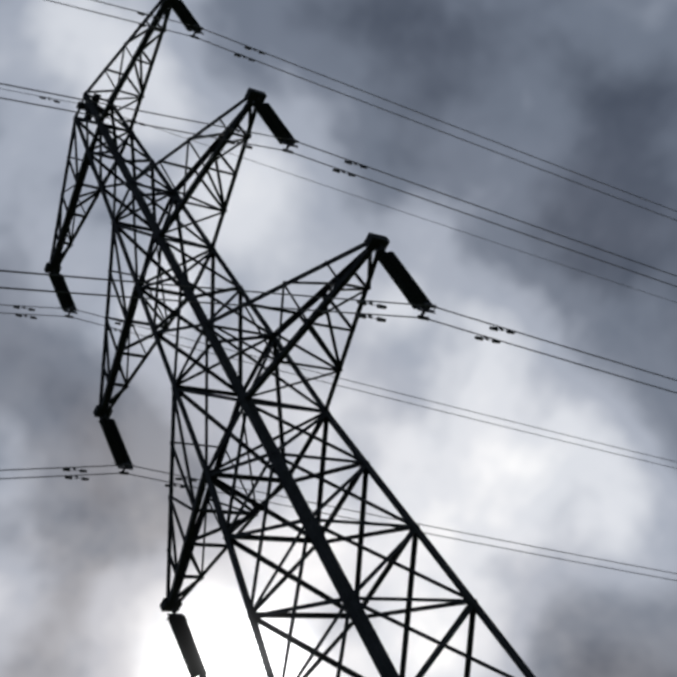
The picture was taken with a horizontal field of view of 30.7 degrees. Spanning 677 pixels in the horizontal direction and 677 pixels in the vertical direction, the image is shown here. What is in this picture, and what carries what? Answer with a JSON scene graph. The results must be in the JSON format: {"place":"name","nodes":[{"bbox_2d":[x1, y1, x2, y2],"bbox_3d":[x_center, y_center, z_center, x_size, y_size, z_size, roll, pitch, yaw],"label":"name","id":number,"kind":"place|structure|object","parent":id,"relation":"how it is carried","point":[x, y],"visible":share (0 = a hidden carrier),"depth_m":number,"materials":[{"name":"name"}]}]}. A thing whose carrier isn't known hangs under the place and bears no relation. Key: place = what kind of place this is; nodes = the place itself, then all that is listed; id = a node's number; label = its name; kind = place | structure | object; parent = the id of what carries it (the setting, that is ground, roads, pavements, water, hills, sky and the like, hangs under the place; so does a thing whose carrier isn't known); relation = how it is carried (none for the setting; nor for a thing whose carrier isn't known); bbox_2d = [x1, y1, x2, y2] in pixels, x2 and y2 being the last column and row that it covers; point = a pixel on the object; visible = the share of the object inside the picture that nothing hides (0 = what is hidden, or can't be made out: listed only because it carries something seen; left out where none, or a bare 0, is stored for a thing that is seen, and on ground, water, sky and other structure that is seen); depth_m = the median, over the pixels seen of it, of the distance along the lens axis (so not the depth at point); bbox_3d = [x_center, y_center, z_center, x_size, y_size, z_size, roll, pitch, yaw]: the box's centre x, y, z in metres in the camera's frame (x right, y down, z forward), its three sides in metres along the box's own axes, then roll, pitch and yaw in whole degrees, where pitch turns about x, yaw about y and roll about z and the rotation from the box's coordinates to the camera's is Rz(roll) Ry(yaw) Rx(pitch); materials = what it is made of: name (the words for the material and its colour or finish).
{"place":"outdoors","nodes":[
{"label":"outdoors","id":0,"kind":"place"},
{"bbox_2d":[0,0,676,676],"label":"sky","id":1,"kind":"structure","parent":0,"point":[588,88],"materials":[{"name":"grey"}]},
{"bbox_3d":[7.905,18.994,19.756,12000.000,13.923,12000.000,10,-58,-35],"label":"ground","id":2,"kind":"structure","parent":0,"visible":0},
{"bbox_2d":[0,0,676,676],"bbox_3d":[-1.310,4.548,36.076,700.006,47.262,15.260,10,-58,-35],"label":"pylon","id":3,"kind":"object","parent":2,"relation":"on","point":[312,530],"visible":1,"depth_m":39.17,"materials":[{"name":"metal"}]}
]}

